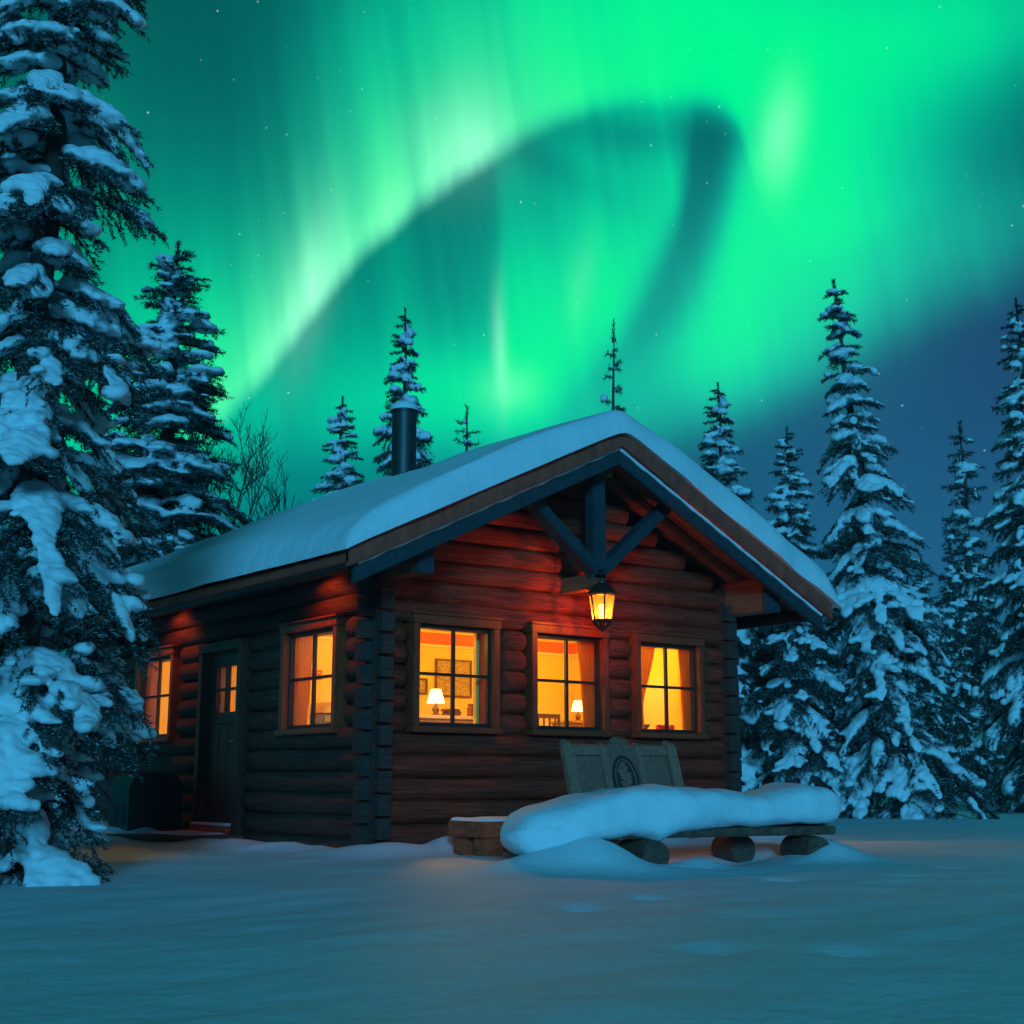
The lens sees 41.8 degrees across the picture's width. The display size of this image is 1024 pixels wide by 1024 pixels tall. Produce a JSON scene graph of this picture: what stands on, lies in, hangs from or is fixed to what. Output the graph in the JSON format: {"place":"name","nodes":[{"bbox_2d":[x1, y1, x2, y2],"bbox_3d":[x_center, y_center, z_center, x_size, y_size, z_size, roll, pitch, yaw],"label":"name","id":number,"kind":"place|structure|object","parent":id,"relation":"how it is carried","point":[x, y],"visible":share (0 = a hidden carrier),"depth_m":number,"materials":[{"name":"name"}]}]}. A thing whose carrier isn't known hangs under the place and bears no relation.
{"place":"outdoors","nodes":[
{"label":"outdoors","id":0,"kind":"place"},
{"bbox_2d":[0,795,1023,1023],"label":"snow ground","id":1,"kind":"structure","parent":0,"point":[873,920],"depth_m":5.73,"materials":[{"name":"white snow"}]},
{"bbox_2d":[0,0,171,886],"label":"spruce tree","id":2,"kind":"object","parent":1,"relation":"on","point":[70,332],"visible":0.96,"depth_m":9.63,"materials":[{"name":"green plant"}]},
{"bbox_2d":[36,239,254,819],"bbox_3d":[-5.351,0.661,21.352,5.716,10.658,5.419,-1,-11,3],"label":"spruce tree","id":3,"kind":"object","parent":1,"relation":"on","point":[166,473],"visible":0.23,"depth_m":21.41,"materials":[{"name":"green plant"}]},
{"bbox_2d":[108,773,182,830],"bbox_3d":[-4.215,3.383,15.390,0.652,0.750,0.620,9,-14,-37],"label":"storage bin","id":4,"kind":"object","parent":1,"relation":"on","point":[153,800],"visible":0.89,"depth_m":15.17,"materials":[{"name":"plastic"}]},
{"bbox_2d":[106,830,243,841],"bbox_3d":[-3.679,3.479,14.427,1.043,0.064,1.400,9,-14,-37],"label":"duckboard","id":5,"kind":"object","parent":1,"relation":"on","point":[175,835],"visible":0.97,"depth_m":14.19,"materials":[{"name":"brown wood"}]},
{"bbox_2d":[187,402,302,539],"bbox_3d":[-4.910,1.658,23.284,2.688,7.539,2.421,-3,-12,15],"label":"bare birch","id":6,"kind":"object","parent":1,"relation":"on","point":[250,471],"visible":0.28,"depth_m":23.64,"materials":[{"name":"brown plant"}]},
{"bbox_2d":[310,396,364,500],"bbox_3d":[-3.534,2.308,27.670,3.300,9.735,3.481,-5,-12,24],"label":"spruce tree","id":7,"kind":"object","parent":1,"relation":"on","point":[344,474],"visible":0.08,"depth_m":28.13,"materials":[{"name":"green plant"}]},
{"bbox_2d":[372,307,434,476],"bbox_3d":[-2.346,1.393,26.685,3.313,11.582,3.141,3,-12,-16],"label":"spruce tree","id":8,"kind":"object","parent":1,"relation":"on","point":[405,368],"visible":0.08,"depth_m":27.38,"materials":[{"name":"green plant"}]},
{"bbox_2d":[55,401,841,847],"bbox_3d":[-1.331,1.332,16.940,6.789,5.601,8.347,9,-14,-37],"label":"log cabin","id":9,"kind":"object","parent":1,"relation":"on","point":[489,561],"visible":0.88,"depth_m":14.13,"materials":[{"name":"brown wood"}]},
{"bbox_2d":[145,661,158,727],"bbox_3d":[-4.586,2.382,17.082,0.060,0.975,0.270,9,-14,-37],"label":"curtain","id":10,"kind":"object","parent":9,"relation":"hanging from","point":[151,690],"visible":0.69,"depth_m":17.08,"materials":[{"name":"orange fabric"}]},
{"bbox_2d":[132,644,183,743],"bbox_3d":[-4.394,2.296,16.780,0.301,1.169,1.216,9,-14,-37],"label":"window","id":11,"kind":"structure","parent":9,"relation":"in","point":[172,651],"depth_m":16.41,"materials":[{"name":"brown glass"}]},
{"bbox_2d":[203,650,237,822],"bbox_3d":[-3.272,2.551,15.191,0.122,1.933,0.896,9,-14,-37],"label":"door","id":12,"kind":"structure","parent":9,"relation":"in","point":[220,728],"depth_m":15.26,"materials":[{"name":"wood"}]},
{"bbox_2d":[220,666,236,712],"bbox_3d":[-3.193,2.035,15.356,0.060,0.560,0.640,9,-14,-37],"label":"door window","id":13,"kind":"structure","parent":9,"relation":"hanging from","point":[233,684],"depth_m":15.41,"materials":[{"name":"yellow glass"}]},
{"bbox_2d":[293,636,312,725],"bbox_3d":[-2.161,1.768,14.006,0.060,0.975,0.380,9,-14,-37],"label":"curtain","id":14,"kind":"object","parent":9,"relation":"hanging from","point":[303,655],"visible":0.91,"depth_m":14.03,"materials":[{"name":"orange fabric"}]},
{"bbox_2d":[274,613,351,735],"bbox_3d":[-2.003,1.691,13.747,0.301,1.169,1.216,9,-14,-37],"label":"window","id":15,"kind":"structure","parent":9,"relation":"in","point":[335,623],"depth_m":13.67,"materials":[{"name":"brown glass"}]},
{"bbox_2d":[311,670,321,679],"bbox_3d":[-2.253,1.856,15.302,0.200,0.110,0.022,9,-14,-37],"label":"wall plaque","id":16,"kind":"object","parent":9,"relation":"attached to","point":[319,672],"depth_m":15.33,"materials":[{"name":"orange paint"}]},
{"bbox_2d":[309,702,330,724],"bbox_3d":[-2.004,2.857,14.840,0.540,1.505,0.500,9,-14,-37],"label":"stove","id":17,"kind":"object","parent":9,"relation":"on","point":[323,713],"visible":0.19,"depth_m":14.68,"materials":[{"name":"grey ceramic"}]},
{"bbox_2d":[420,678,427,693],"bbox_3d":[-1.096,2.099,16.162,0.180,0.190,0.027,9,-14,-37],"label":"picture frame","id":18,"kind":"object","parent":9,"relation":"attached to","point":[423,685],"visible":0.55,"depth_m":16.18,"materials":[{"name":"paper"}]},
{"bbox_2d":[419,715,472,723],"bbox_3d":[-0.654,2.965,14.955,1.280,1.340,0.500,9,-14,-37],"label":"sideboard","id":19,"kind":"object","parent":9,"relation":"on","point":[443,718],"visible":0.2,"depth_m":14.72,"materials":[{"name":"beige paint"}]},
{"bbox_2d":[427,689,444,714],"bbox_3d":[-0.849,2.124,14.930,0.201,0.296,0.201,9,-14,-37],"label":"table lamp","id":20,"kind":"object","parent":19,"relation":"on","point":[435,697],"visible":0.87,"depth_m":14.88,"materials":[{"name":"white fabric"}]},
{"bbox_2d":[442,713,460,715],"bbox_3d":[-0.677,2.257,14.910,0.180,0.028,0.120,9,-14,-37],"label":"book","id":21,"kind":"object","parent":19,"relation":"on","point":[448,714],"visible":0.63,"depth_m":14.87,"materials":[{"name":"paper"}]},
{"bbox_2d":[442,711,461,713],"bbox_3d":[-0.668,2.233,14.923,0.180,0.024,0.120,9,-14,-37],"label":"book","id":22,"kind":"object","parent":21,"relation":"on","point":[458,712],"visible":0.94,"depth_m":14.89,"materials":[{"name":"paper"}]},
{"bbox_2d":[467,704,472,715],"bbox_3d":[-0.462,2.255,15.210,0.104,0.150,0.104,9,-14,-37],"label":"jar","id":23,"kind":"object","parent":19,"relation":"on","point":[470,710],"visible":0.56,"depth_m":15.16,"materials":[{"name":"brown ceramic"}]},
{"bbox_2d":[400,610,503,733],"bbox_3d":[-0.608,1.619,13.386,1.109,1.169,0.301,9,-14,-37],"label":"window","id":24,"kind":"structure","parent":9,"relation":"in","point":[488,628],"depth_m":13.36,"materials":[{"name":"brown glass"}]},
{"bbox_2d":[435,658,471,697],"bbox_3d":[-0.717,2.044,16.472,0.540,0.460,0.027,9,-14,-37],"label":"picture frame","id":25,"kind":"object","parent":9,"relation":"attached to","point":[463,687],"visible":0.69,"depth_m":16.49,"materials":[{"name":"paper"}]},
{"bbox_2d":[538,714,559,725],"bbox_3d":[0.288,3.073,15.650,0.410,1.400,0.420,9,-14,-37],"label":"chair","id":26,"kind":"object","parent":9,"relation":"on","point":[552,716],"visible":0.2,"depth_m":15.65,"materials":[{"name":"brown wood"}]},
{"bbox_2d":[548,720,582,726],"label":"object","id":27,"kind":"object","parent":9,"relation":"on","point":[574,723],"visible":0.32,"depth_m":15.90,"materials":[{"name":"brown wood"}]},
{"bbox_2d":[571,700,582,720],"bbox_3d":[0.796,2.401,16.172,0.170,0.250,0.170,9,-14,-37],"label":"table lamp","id":28,"kind":"object","parent":27,"relation":"on","point":[577,706],"visible":0.83,"depth_m":16.13,"materials":[{"name":"white fabric"}]},
{"bbox_2d":[520,621,612,736],"bbox_3d":[0.559,1.795,14.270,1.121,1.169,0.301,9,-14,-37],"label":"window","id":29,"kind":"structure","parent":9,"relation":"in","point":[535,630],"depth_m":14.21,"materials":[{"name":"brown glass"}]},
{"bbox_2d":[577,641,594,726],"bbox_3d":[0.795,1.865,14.493,0.235,0.975,0.060,9,-14,-37],"label":"curtain","id":30,"kind":"object","parent":9,"relation":"hanging from","point":[586,656],"visible":0.98,"depth_m":14.49,"materials":[{"name":"orange fabric"}]},
{"bbox_2d":[586,569,616,631],"bbox_3d":[0.932,0.916,13.869,0.326,0.654,0.326,9,-14,-37],"label":"lantern","id":31,"kind":"object","parent":9,"relation":"hanging from","point":[601,588],"visible":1,"depth_m":13.80,"materials":[{"name":"brown metal"}]},
{"bbox_2d":[641,646,654,728],"bbox_3d":[1.481,1.969,15.013,0.350,0.975,0.060,9,-14,-37],"label":"curtain","id":32,"kind":"object","parent":9,"relation":"hanging from","point":[647,654],"visible":0.4,"depth_m":15.06,"materials":[{"name":"orange fabric"}]},
{"bbox_2d":[624,630,708,739],"bbox_3d":[1.720,1.971,15.150,1.118,1.169,0.301,9,-14,-37],"label":"window","id":33,"kind":"structure","parent":9,"relation":"in","point":[695,644],"depth_m":15.09,"materials":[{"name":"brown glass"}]},
{"bbox_2d":[678,649,691,729],"bbox_3d":[1.982,2.045,15.392,0.175,0.975,0.060,9,-14,-37],"label":"curtain","id":34,"kind":"object","parent":9,"relation":"hanging from","point":[684,661],"visible":0.98,"depth_m":15.38,"materials":[{"name":"orange fabric"}]},
{"bbox_2d":[454,403,479,450],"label":"spruce tree","id":35,"kind":"object","parent":1,"relation":"on","point":[467,442],"visible":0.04,"depth_m":31.35,"materials":[{"name":"green plant"}]},
{"bbox_2d":[448,816,513,856],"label":"wooden block","id":36,"kind":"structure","parent":1,"relation":"on","point":[477,836],"depth_m":11.40,"materials":[{"name":"brown wood"}]},
{"bbox_2d":[600,319,626,411],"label":"spruce tree","id":37,"kind":"object","parent":1,"relation":"on","point":[603,398],"visible":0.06,"depth_m":25.48,"materials":[{"name":"green plant"}]},
{"bbox_2d":[500,736,840,863],"bbox_3d":[1.285,2.324,10.761,3.031,1.051,0.904,5,-13,-25],"label":"garden bench","id":38,"kind":"object","parent":1,"relation":"on","point":[640,801],"visible":0.91,"depth_m":10.58,"materials":[{"name":"grey wood"}]},
{"bbox_2d":[697,381,812,790],"bbox_3d":[3.786,1.966,24.611,3.249,9.086,3.080,0,-11,1],"label":"spruce tree","id":39,"kind":"object","parent":1,"relation":"on","point":[722,469],"visible":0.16,"depth_m":24.35,"materials":[{"name":"green plant"}]},
{"bbox_2d":[742,636,784,732],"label":"spruce tree","id":40,"kind":"object","parent":1,"relation":"on","point":[761,663],"depth_m":26.00,"materials":[{"name":"green plant"}]},
{"bbox_2d":[739,426,879,818],"bbox_3d":[5.061,2.239,23.473,2.790,7.803,2.645,-10,-15,42],"label":"spruce tree","id":41,"kind":"object","parent":1,"relation":"on","point":[799,714],"visible":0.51,"depth_m":22.92,"materials":[{"name":"green plant"}]},
{"bbox_2d":[826,668,849,753],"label":"spruce tree","id":42,"kind":"object","parent":1,"relation":"on","point":[834,672],"visible":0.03,"depth_m":66.75,"materials":[{"name":"green plant"}]},
{"bbox_2d":[815,278,998,819],"bbox_3d":[6.577,1.256,23.329,3.392,11.214,2.732,1,-11,-6],"label":"spruce tree","id":43,"kind":"object","parent":1,"relation":"on","point":[880,636],"visible":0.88,"depth_m":22.64,"materials":[{"name":"green plant"}]},
{"bbox_2d":[903,647,932,749],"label":"spruce tree","id":44,"kind":"object","parent":1,"relation":"on","point":[914,684],"visible":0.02,"depth_m":64.50,"materials":[{"name":"green plant"}]},
{"bbox_2d":[909,555,974,801],"bbox_3d":[11.705,4.894,36.948,2.393,7.622,2.362,4,-12,-19],"label":"spruce tree","id":45,"kind":"object","parent":1,"relation":"on","point":[939,700],"visible":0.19,"depth_m":36.79,"materials":[{"name":"green plant"}]},
{"bbox_2d":[935,537,1004,793],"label":"spruce tree","id":46,"kind":"object","parent":1,"relation":"on","point":[961,690],"visible":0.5,"depth_m":42.79,"materials":[{"name":"green plant"}]},
{"bbox_2d":[933,420,1019,783],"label":"spruce tree","id":47,"kind":"object","parent":1,"relation":"on","point":[973,579],"visible":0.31,"depth_m":45.47,"materials":[{"name":"green plant"}]},
{"bbox_2d":[961,297,1023,813],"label":"spruce tree","id":48,"kind":"object","parent":1,"relation":"on","point":[1006,649],"visible":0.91,"depth_m":27.52,"materials":[{"name":"green plant"}]},
{"bbox_2d":[0,0,1023,754],"label":"sky","id":49,"kind":"structure","parent":0,"point":[522,179],"materials":[{"name":"green"}]}
]}

